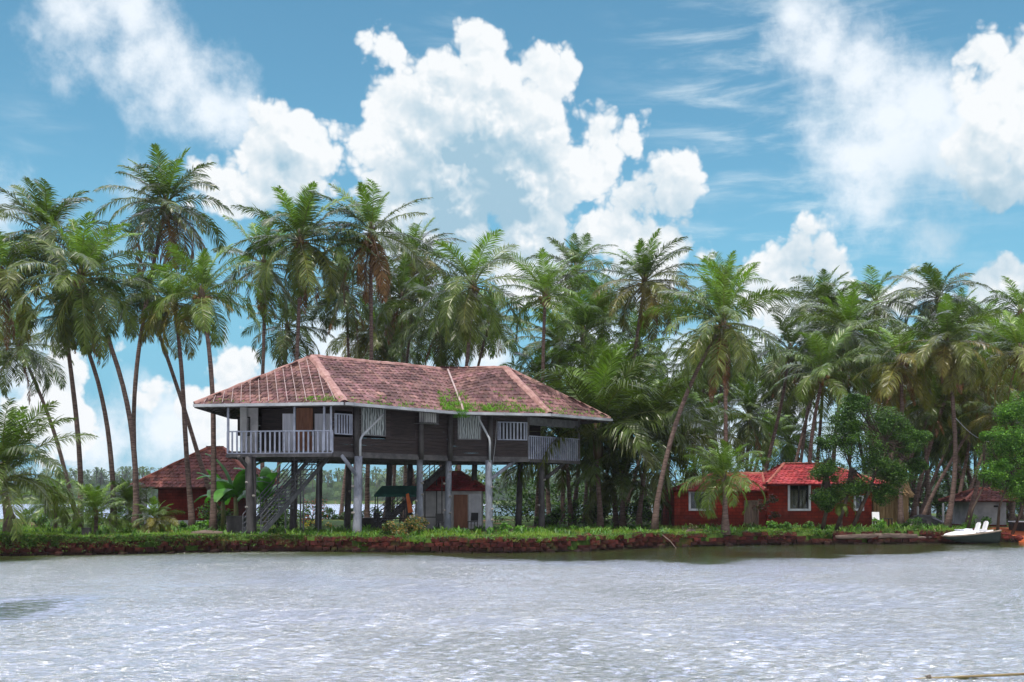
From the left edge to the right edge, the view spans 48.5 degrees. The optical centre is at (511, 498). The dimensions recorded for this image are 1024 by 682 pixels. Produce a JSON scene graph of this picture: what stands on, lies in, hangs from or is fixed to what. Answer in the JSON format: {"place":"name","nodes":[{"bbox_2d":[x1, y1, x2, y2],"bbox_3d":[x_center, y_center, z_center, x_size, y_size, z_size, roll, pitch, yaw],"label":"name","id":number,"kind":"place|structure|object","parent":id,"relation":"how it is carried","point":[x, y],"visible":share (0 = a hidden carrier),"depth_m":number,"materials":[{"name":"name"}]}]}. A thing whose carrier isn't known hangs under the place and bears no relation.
{"place":"outdoors","nodes":[
{"label":"outdoors","id":0,"kind":"place"},
{"bbox_2d":[0,500,945,503],"bbox_3d":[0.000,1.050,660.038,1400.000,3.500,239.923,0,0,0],"label":"shore","id":1,"kind":"structure","parent":0,"point":[363,502],"depth_m":554.55,"materials":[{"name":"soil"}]},
{"bbox_2d":[0,464,1017,503],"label":"distant treeline","id":2,"kind":"object","parent":1,"relation":"on","point":[331,490],"visible":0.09,"depth_m":576.84,"materials":[{"name":"green plant"}]},
{"bbox_2d":[0,504,1018,518],"bbox_3d":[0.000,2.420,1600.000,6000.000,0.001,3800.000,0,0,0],"label":"distant water","id":3,"kind":"structure","parent":0,"point":[336,507],"depth_m":290.61,"materials":[{"name":"liquid"}]},
{"bbox_2d":[0,542,1023,681],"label":"water","id":4,"kind":"structure","parent":0,"point":[833,613],"depth_m":22.41,"materials":[{"name":"grey liquid"}]},
{"bbox_2d":[942,521,1001,542],"bbox_3d":[23.610,1.702,58.600,2.820,1.137,1.457,0,0,0],"label":"motorboat","id":5,"kind":"object","parent":4,"relation":"on","point":[977,534],"visible":1,"depth_m":58.13,"materials":[{"name":"white plastic"}]},
{"bbox_2d":[0,513,1023,553],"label":"ground","id":6,"kind":"structure","parent":0,"point":[573,546],"depth_m":57.91,"materials":[{"name":"green plant"}]},
{"bbox_2d":[0,305,74,519],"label":"coconut palm","id":7,"kind":"object","parent":6,"relation":"on","point":[28,357],"visible":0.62,"depth_m":73.89,"materials":[{"name":"green plant"}]},
{"bbox_2d":[0,227,93,350],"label":"coconut palm","id":8,"kind":"object","parent":6,"relation":"on","point":[5,285],"visible":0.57,"depth_m":59.55,"materials":[{"name":"green plant"}]},
{"bbox_2d":[11,477,84,529],"bbox_3d":[-22.675,0.304,55.806,3.702,3.042,3.608,0,0,-34],"label":"leafy bush","id":9,"kind":"object","parent":6,"relation":"on","point":[38,512],"visible":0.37,"depth_m":55.71,"materials":[{"name":"green plant"}]},
{"bbox_2d":[0,397,97,541],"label":"coconut palm","id":10,"kind":"object","parent":6,"relation":"on","point":[11,437],"visible":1,"depth_m":47.27,"materials":[{"name":"green plant"}]},
{"bbox_2d":[0,175,139,527],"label":"coconut palm","id":11,"kind":"object","parent":6,"relation":"on","point":[50,208],"visible":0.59,"depth_m":60.99,"materials":[{"name":"green plant"}]},
{"bbox_2d":[22,286,122,527],"bbox_3d":[-23.188,-4.879,59.887,4.739,13.148,4.873,0,0,0],"label":"coconut palm","id":12,"kind":"object","parent":6,"relation":"on","point":[64,349],"visible":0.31,"depth_m":59.87,"materials":[{"name":"green plant"}]},
{"bbox_2d":[5,201,168,529],"bbox_3d":[-21.486,-6.372,56.861,8.137,16.090,8.209,0,0,0],"label":"coconut palm","id":13,"kind":"object","parent":6,"relation":"on","point":[88,306],"visible":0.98,"depth_m":56.26,"materials":[{"name":"green plant"}]},
{"bbox_2d":[50,476,133,534],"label":"palm sapling","id":14,"kind":"object","parent":6,"relation":"on","point":[94,505],"visible":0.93,"depth_m":51.28,"materials":[{"name":"green plant"}]},
{"bbox_2d":[95,477,159,522],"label":"palm sapling","id":15,"kind":"object","parent":6,"relation":"on","point":[127,493],"visible":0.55,"depth_m":59.69,"materials":[{"name":"green plant"}]},
{"bbox_2d":[127,496,185,533],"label":"palm sapling","id":16,"kind":"object","parent":6,"relation":"on","point":[152,524],"visible":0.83,"depth_m":50.87,"materials":[{"name":"green plant"}]},
{"bbox_2d":[92,143,233,524],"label":"coconut palm","id":17,"kind":"object","parent":6,"relation":"on","point":[160,188],"visible":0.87,"depth_m":65.28,"materials":[{"name":"green plant"}]},
{"bbox_2d":[101,265,225,523],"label":"coconut palm","id":18,"kind":"object","parent":6,"relation":"on","point":[136,305],"visible":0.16,"depth_m":67.89,"materials":[{"name":"green plant"}]},
{"bbox_2d":[119,261,233,528],"bbox_3d":[-17.391,-5.233,59.115,5.981,13.961,5.399,0,0,0],"label":"coconut palm","id":19,"kind":"object","parent":6,"relation":"on","point":[147,331],"visible":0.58,"depth_m":58.88,"materials":[{"name":"green plant"}]},
{"bbox_2d":[128,242,261,529],"bbox_3d":[-15.605,-5.458,56.384,6.292,14.402,6.476,0,0,-32],"label":"coconut palm","id":20,"kind":"object","parent":6,"relation":"on","point":[202,301],"visible":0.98,"depth_m":55.90,"materials":[{"name":"green plant"}]},
{"bbox_2d":[127,446,283,524],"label":"brick hut","id":21,"kind":"object","parent":6,"relation":"on","point":[168,482],"visible":0.52,"depth_m":70.00,"materials":[{"name":"brick"}]},
{"bbox_2d":[194,469,245,528],"bbox_3d":[-15.418,0.092,61.129,2.901,3.330,3.930,0,0,-30],"label":"banana plant","id":22,"kind":"object","parent":6,"relation":"on","point":[225,498],"visible":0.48,"depth_m":60.89,"materials":[{"name":"green plant"}]},
{"bbox_2d":[197,453,272,515],"bbox_3d":[-13.872,-0.274,57.446,3.418,4.097,4.370,0,0,-29],"label":"banana plant","id":23,"kind":"object","parent":6,"relation":"on","point":[235,488],"visible":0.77,"depth_m":57.19,"materials":[{"name":"green plant"}]},
{"bbox_2d":[232,462,298,528],"bbox_3d":[-13.144,-0.196,59.905,3.195,3.968,3.643,0,0,0],"label":"banana plant","id":24,"kind":"object","parent":6,"relation":"on","point":[266,475],"visible":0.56,"depth_m":59.77,"materials":[{"name":"green plant"}]},
{"bbox_2d":[211,211,322,523],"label":"coconut palm","id":25,"kind":"object","parent":6,"relation":"on","point":[263,306],"visible":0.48,"depth_m":71.06,"materials":[{"name":"green plant"}]},
{"bbox_2d":[241,292,340,519],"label":"coconut palm","id":26,"kind":"object","parent":6,"relation":"on","point":[282,345],"visible":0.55,"depth_m":78.46,"materials":[{"name":"green plant"}]},
{"bbox_2d":[219,181,378,527],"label":"coconut palm","id":27,"kind":"object","parent":6,"relation":"on","point":[303,251],"visible":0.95,"depth_m":65.16,"materials":[{"name":"green plant"}]},
{"bbox_2d":[294,249,396,467],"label":"coconut palm","id":28,"kind":"object","parent":6,"relation":"on","point":[347,311],"visible":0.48,"depth_m":79.80,"materials":[{"name":"green plant"}]},
{"bbox_2d":[311,178,437,517],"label":"coconut palm","id":29,"kind":"object","parent":6,"relation":"on","point":[371,216],"visible":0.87,"depth_m":67.53,"materials":[{"name":"green plant"}]},
{"bbox_2d":[325,296,426,517],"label":"coconut palm","id":30,"kind":"object","parent":6,"relation":"on","point":[359,347],"visible":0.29,"depth_m":93.35,"materials":[{"name":"green plant"}]},
{"bbox_2d":[349,314,426,485],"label":"coconut palm","id":31,"kind":"object","parent":6,"relation":"on","point":[392,357],"visible":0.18,"depth_m":92.19,"materials":[{"name":"green plant"}]},
{"bbox_2d":[374,486,416,529],"bbox_3d":[-6.067,0.550,60.040,2.267,2.500,1.320,0,0,0],"label":"canopy stall","id":32,"kind":"object","parent":6,"relation":"on","point":[392,491],"visible":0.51,"depth_m":59.61,"materials":[{"name":"green fabric"}]},
{"bbox_2d":[353,251,441,521],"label":"coconut palm","id":33,"kind":"object","parent":6,"relation":"on","point":[400,284],"visible":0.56,"depth_m":83.55,"materials":[{"name":"green plant"}]},
{"bbox_2d":[193,354,612,534],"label":"stilt house","id":34,"kind":"structure","parent":6,"relation":"on","point":[321,411],"depth_m":56.16,"materials":[{"name":"weathered tile"},{"name":"dark wood"},{"name":"blue grey paint"}]},
{"bbox_2d":[296,408,312,450],"bbox_3d":[-9.876,-3.283,54.170,0.783,2.106,0.120,0,0,0],"label":"door","id":35,"kind":"structure","parent":34,"relation":"in","point":[304,416],"depth_m":54.16,"materials":[{"name":"brown wood"}]},
{"bbox_2d":[382,515,428,536],"bbox_3d":[-4.797,1.253,50.851,2.171,1.120,1.983,0,0,0],"label":"leafy bush","id":36,"kind":"object","parent":6,"relation":"on","point":[413,525],"visible":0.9,"depth_m":50.81,"materials":[{"name":"green plant"}]},
{"bbox_2d":[377,217,466,517],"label":"coconut palm","id":37,"kind":"object","parent":6,"relation":"on","point":[415,229],"visible":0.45,"depth_m":85.58,"materials":[{"name":"green plant"}]},
{"bbox_2d":[377,275,498,467],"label":"coconut palm","id":38,"kind":"object","parent":6,"relation":"on","point":[443,357],"visible":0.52,"depth_m":79.05,"materials":[{"name":"green plant"}]},
{"bbox_2d":[415,470,484,529],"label":"white outhouse","id":39,"kind":"structure","parent":6,"relation":"on","point":[467,496],"depth_m":63.00,"materials":[{"name":"paint"}]},
{"bbox_2d":[454,495,467,527],"bbox_3d":[-2.835,0.677,62.973,0.770,1.845,0.046,0,0,0],"label":"door","id":40,"kind":"structure","parent":39,"relation":"in","point":[460,501],"depth_m":62.95,"materials":[{"name":"brown wood"}]},
{"bbox_2d":[399,229,548,469],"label":"coconut palm","id":41,"kind":"object","parent":6,"relation":"on","point":[463,297],"visible":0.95,"depth_m":69.24,"materials":[{"name":"green plant"}]},
{"bbox_2d":[0,527,964,553],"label":"creeping plants","id":42,"kind":"object","parent":6,"relation":"on","point":[5,537],"visible":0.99,"depth_m":48.50,"materials":[{"name":"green plant"}]},
{"bbox_2d":[454,283,535,470],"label":"coconut palm","id":43,"kind":"object","parent":6,"relation":"on","point":[485,329],"visible":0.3,"depth_m":87.84,"materials":[{"name":"green plant"}]},
{"bbox_2d":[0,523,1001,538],"bbox_3d":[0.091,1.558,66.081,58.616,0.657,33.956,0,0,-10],"label":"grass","id":44,"kind":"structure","parent":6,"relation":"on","point":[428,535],"depth_m":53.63,"materials":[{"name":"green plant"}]},
{"bbox_2d":[0,520,1010,543],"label":"weeds","id":45,"kind":"object","parent":6,"relation":"on","point":[555,528],"visible":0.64,"depth_m":55.57,"materials":[{"name":"green plant"}]},
{"bbox_2d":[0,530,1018,555],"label":"retaining wall","id":46,"kind":"structure","parent":6,"relation":"on","point":[638,541],"depth_m":49.58,"materials":[{"name":"brown stone"}]},
{"bbox_2d":[835,533,917,538],"bbox_3d":[18.718,1.896,58.475,4.506,0.285,0.323,0,0,-11],"label":"fallen log","id":47,"kind":"object","parent":46,"relation":"on","point":[881,535],"visible":1,"depth_m":58.37,"materials":[{"name":"brown wood"}]},
{"bbox_2d":[493,497,545,521],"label":"leafy bush","id":48,"kind":"object","parent":6,"relation":"on","point":[504,504],"visible":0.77,"depth_m":83.98,"materials":[{"name":"green plant"}]},
{"bbox_2d":[503,474,557,521],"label":"leafy bush","id":49,"kind":"object","parent":6,"relation":"on","point":[525,495],"visible":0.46,"depth_m":84.70,"materials":[{"name":"green plant"}]},
{"bbox_2d":[499,342,588,515],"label":"coconut palm","id":50,"kind":"object","parent":6,"relation":"on","point":[536,362],"visible":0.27,"depth_m":72.65,"materials":[{"name":"green plant"}]},
{"bbox_2d":[493,247,603,525],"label":"coconut palm","id":51,"kind":"object","parent":6,"relation":"on","point":[544,281],"visible":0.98,"depth_m":69.82,"materials":[{"name":"green plant"}]},
{"bbox_2d":[503,302,611,523],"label":"coconut palm","id":52,"kind":"object","parent":6,"relation":"on","point":[534,346],"visible":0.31,"depth_m":77.37,"materials":[{"name":"green plant"}]},
{"bbox_2d":[533,499,581,525],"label":"leafy bush","id":53,"kind":"object","parent":6,"relation":"on","point":[553,517],"visible":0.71,"depth_m":69.58,"materials":[{"name":"green plant"}]},
{"bbox_2d":[500,384,643,527],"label":"coconut palm","id":54,"kind":"object","parent":6,"relation":"on","point":[566,475],"visible":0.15,"depth_m":66.61,"materials":[{"name":"green plant"}]},
{"bbox_2d":[525,232,626,513],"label":"coconut palm","id":55,"kind":"object","parent":6,"relation":"on","point":[572,251],"visible":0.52,"depth_m":85.03,"materials":[{"name":"green plant"}]},
{"bbox_2d":[524,285,639,514],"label":"coconut palm","id":56,"kind":"object","parent":6,"relation":"on","point":[584,337],"visible":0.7,"depth_m":72.89,"materials":[{"name":"green plant"}]},
{"bbox_2d":[562,502,609,526],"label":"leafy bush","id":57,"kind":"object","parent":6,"relation":"on","point":[579,520],"visible":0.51,"depth_m":67.86,"materials":[{"name":"green plant"}]},
{"bbox_2d":[532,331,672,526],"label":"coconut palm","id":58,"kind":"object","parent":6,"relation":"on","point":[601,344],"visible":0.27,"depth_m":70.17,"materials":[{"name":"green plant"}]},
{"bbox_2d":[561,271,645,522],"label":"coconut palm","id":59,"kind":"object","parent":6,"relation":"on","point":[593,284],"visible":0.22,"depth_m":79.67,"materials":[{"name":"green plant"}]},
{"bbox_2d":[502,346,707,527],"bbox_3d":[5.217,-3.446,64.609,11.822,10.398,12.238,0,0,0],"label":"coconut palm","id":60,"kind":"object","parent":6,"relation":"on","point":[599,394],"visible":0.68,"depth_m":62.97,"materials":[{"name":"green plant"}]},
{"bbox_2d":[606,498,650,524],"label":"leafy bush","id":61,"kind":"object","parent":6,"relation":"on","point":[631,510],"visible":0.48,"depth_m":71.78,"materials":[{"name":"green plant"}]},
{"bbox_2d":[567,428,690,527],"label":"coconut palm","id":62,"kind":"object","parent":6,"relation":"on","point":[621,481],"visible":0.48,"depth_m":66.38,"materials":[{"name":"green plant"}]},
{"bbox_2d":[589,307,688,499],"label":"coconut palm","id":63,"kind":"object","parent":6,"relation":"on","point":[655,348],"visible":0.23,"depth_m":84.29,"materials":[{"name":"green plant"}]},
{"bbox_2d":[575,228,706,376],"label":"coconut palm","id":64,"kind":"object","parent":6,"relation":"on","point":[646,285],"visible":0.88,"depth_m":71.31,"materials":[{"name":"green plant"}]},
{"bbox_2d":[570,370,734,527],"bbox_3d":[7.832,-2.997,66.037,10.352,9.654,10.453,0,0,0],"label":"coconut palm","id":65,"kind":"object","parent":6,"relation":"on","point":[648,402],"visible":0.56,"depth_m":63.86,"materials":[{"name":"green plant"}]},
{"bbox_2d":[626,376,732,525],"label":"coconut palm","id":66,"kind":"object","parent":6,"relation":"on","point":[698,403],"visible":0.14,"depth_m":71.42,"materials":[{"name":"green plant"}]},
{"bbox_2d":[653,392,745,474],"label":"coconut palm","id":67,"kind":"object","parent":6,"relation":"on","point":[709,417],"visible":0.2,"depth_m":73.47,"materials":[{"name":"green plant"}]},
{"bbox_2d":[666,330,745,475],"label":"coconut palm","id":68,"kind":"object","parent":6,"relation":"on","point":[678,367],"visible":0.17,"depth_m":89.61,"materials":[{"name":"green plant"}]},
{"bbox_2d":[644,258,804,530],"bbox_3d":[10.898,-5.354,59.772,7.974,14.297,8.131,0,0,0],"label":"coconut palm","id":69,"kind":"object","parent":6,"relation":"on","point":[723,335],"visible":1,"depth_m":59.28,"materials":[{"name":"green plant"}]},
{"bbox_2d":[687,328,762,473],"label":"coconut palm","id":70,"kind":"object","parent":6,"relation":"on","point":[720,390],"visible":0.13,"depth_m":88.25,"materials":[{"name":"green plant"}]},
{"bbox_2d":[677,439,773,534],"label":"coconut palm","id":71,"kind":"object","parent":6,"relation":"on","point":[725,458],"visible":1,"depth_m":56.07,"materials":[{"name":"green plant"}]},
{"bbox_2d":[682,250,771,446],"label":"coconut palm","id":72,"kind":"object","parent":6,"relation":"on","point":[730,261],"visible":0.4,"depth_m":68.81,"materials":[{"name":"green plant"}]},
{"bbox_2d":[712,378,801,471],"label":"coconut palm","id":73,"kind":"object","parent":6,"relation":"on","point":[747,428],"visible":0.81,"depth_m":77.14,"materials":[{"name":"green plant"}]},
{"bbox_2d":[739,409,807,471],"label":"coconut palm","id":74,"kind":"object","parent":6,"relation":"on","point":[782,448],"visible":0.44,"depth_m":90.84,"materials":[{"name":"green plant"}]},
{"bbox_2d":[663,462,885,527],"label":"red cottage","id":75,"kind":"structure","parent":6,"relation":"on","point":[790,486],"depth_m":65.50,"materials":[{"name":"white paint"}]},
{"bbox_2d":[744,500,758,525],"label":"door","id":76,"kind":"structure","parent":75,"relation":"in","point":[749,514],"depth_m":65.60,"materials":[{"name":"brown wood"}]},
{"bbox_2d":[788,485,810,510],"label":"window","id":77,"kind":"structure","parent":75,"relation":"in","point":[798,495],"depth_m":65.53,"materials":[{"name":"grey glass"}]},
{"bbox_2d":[732,345,827,471],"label":"coconut palm","id":78,"kind":"object","parent":6,"relation":"on","point":[785,411],"visible":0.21,"depth_m":97.35,"materials":[{"name":"green plant"}]},
{"bbox_2d":[742,311,842,471],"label":"coconut palm","id":79,"kind":"object","parent":6,"relation":"on","point":[790,338],"visible":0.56,"depth_m":75.63,"materials":[{"name":"green plant"}]},
{"bbox_2d":[744,405,840,466],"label":"coconut palm","id":80,"kind":"object","parent":6,"relation":"on","point":[781,459],"visible":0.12,"depth_m":100.62,"materials":[{"name":"green plant"}]},
{"bbox_2d":[767,282,867,462],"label":"coconut palm","id":81,"kind":"object","parent":6,"relation":"on","point":[781,337],"visible":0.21,"depth_m":87.85,"materials":[{"name":"green plant"}]},
{"bbox_2d":[773,330,861,462],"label":"coconut palm","id":82,"kind":"object","parent":6,"relation":"on","point":[803,431],"visible":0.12,"depth_m":83.61,"materials":[{"name":"green plant"}]},
{"bbox_2d":[772,267,867,461],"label":"coconut palm","id":83,"kind":"object","parent":6,"relation":"on","point":[822,287],"visible":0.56,"depth_m":85.39,"materials":[{"name":"green plant"}]},
{"bbox_2d":[765,326,883,462],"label":"coconut palm","id":84,"kind":"object","parent":6,"relation":"on","point":[824,374],"visible":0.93,"depth_m":67.90,"materials":[{"name":"green plant"}]},
{"bbox_2d":[784,280,909,461],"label":"coconut palm","id":85,"kind":"object","parent":6,"relation":"on","point":[848,316],"visible":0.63,"depth_m":71.11,"materials":[{"name":"green plant"}]},
{"bbox_2d":[832,315,900,476],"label":"coconut palm","id":86,"kind":"object","parent":6,"relation":"on","point":[869,333],"visible":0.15,"depth_m":84.75,"materials":[{"name":"green plant"}]},
{"bbox_2d":[807,393,933,530],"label":"leafy tree","id":87,"kind":"object","parent":6,"relation":"on","point":[846,438],"visible":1,"depth_m":59.26,"materials":[{"name":"green plant"}]},
{"bbox_2d":[839,265,925,423],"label":"coconut palm","id":88,"kind":"object","parent":6,"relation":"on","point":[874,290],"visible":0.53,"depth_m":89.17,"materials":[{"name":"green plant"}]},
{"bbox_2d":[872,477,914,525],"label":"thatched shed","id":89,"kind":"structure","parent":6,"relation":"on","point":[889,510],"depth_m":66.49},
{"bbox_2d":[844,321,950,523],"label":"coconut palm","id":90,"kind":"object","parent":6,"relation":"on","point":[893,380],"visible":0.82,"depth_m":65.91,"materials":[{"name":"green plant"}]},
{"bbox_2d":[886,262,994,487],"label":"coconut palm","id":91,"kind":"object","parent":6,"relation":"on","point":[936,284],"visible":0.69,"depth_m":87.25,"materials":[{"name":"green plant"}]},
{"bbox_2d":[898,370,983,471],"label":"coconut palm","id":92,"kind":"object","parent":6,"relation":"on","point":[929,419],"visible":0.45,"depth_m":69.53,"materials":[{"name":"green plant"}]},
{"bbox_2d":[882,293,1003,527],"bbox_3d":[24.261,-4.758,64.144,6.187,13.242,6.526,0,0,0],"label":"coconut palm","id":93,"kind":"object","parent":6,"relation":"on","point":[959,357],"visible":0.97,"depth_m":63.11,"materials":[{"name":"green plant"}]},
{"bbox_2d":[910,425,981,502],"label":"coconut palm","id":94,"kind":"object","parent":6,"relation":"on","point":[934,449],"visible":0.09,"depth_m":92.86,"materials":[{"name":"green plant"}]},
{"bbox_2d":[918,400,993,514],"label":"coconut palm","id":95,"kind":"object","parent":6,"relation":"on","point":[961,456],"visible":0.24,"depth_m":83.58,"materials":[{"name":"green plant"}]},
{"bbox_2d":[909,333,1008,517],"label":"coconut palm","id":96,"kind":"object","parent":6,"relation":"on","point":[921,477],"visible":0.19,"depth_m":69.89,"materials":[{"name":"green plant"}]},
{"bbox_2d":[922,287,1002,484],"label":"coconut palm","id":97,"kind":"object","parent":6,"relation":"on","point":[967,316],"visible":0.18,"depth_m":95.88,"materials":[{"name":"green plant"}]},
{"bbox_2d":[921,377,1019,514],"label":"coconut palm","id":98,"kind":"object","parent":6,"relation":"on","point":[935,489],"visible":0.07,"depth_m":75.91,"materials":[{"name":"green plant"}]},
{"bbox_2d":[938,487,1017,526],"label":"grey hut","id":99,"kind":"object","parent":6,"relation":"on","point":[988,502],"visible":0.72,"depth_m":70.00,"materials":[{"name":"paint"}]},
{"bbox_2d":[947,353,1023,486],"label":"coconut palm","id":100,"kind":"object","parent":6,"relation":"on","point":[981,393],"visible":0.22,"depth_m":71.39,"materials":[{"name":"green plant"}]},
{"bbox_2d":[954,327,1023,486],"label":"coconut palm","id":101,"kind":"object","parent":6,"relation":"on","point":[988,340],"visible":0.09,"depth_m":82.51,"materials":[{"name":"green plant"}]},
{"bbox_2d":[958,387,1023,524],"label":"coconut palm","id":102,"kind":"object","parent":6,"relation":"on","point":[987,418],"visible":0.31,"depth_m":67.87,"materials":[{"name":"green plant"}]},
{"bbox_2d":[966,389,1023,534],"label":"leafy tree","id":103,"kind":"object","parent":6,"relation":"on","point":[1009,446],"visible":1,"depth_m":61.76,"materials":[{"name":"green plant"}]},
{"bbox_2d":[969,310,1023,408],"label":"coconut palm","id":104,"kind":"object","parent":6,"relation":"on","point":[1013,336],"visible":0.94,"depth_m":64.07,"materials":[{"name":"green plant"}]},
{"bbox_2d":[975,276,1023,511],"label":"coconut palm","id":105,"kind":"object","parent":6,"relation":"on","point":[1016,297],"visible":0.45,"depth_m":83.75,"materials":[{"name":"green plant"}]},
{"bbox_2d":[0,0,1023,485],"label":"sky","id":106,"kind":"structure","parent":0,"point":[795,138],"materials":[{"name":"blue"}]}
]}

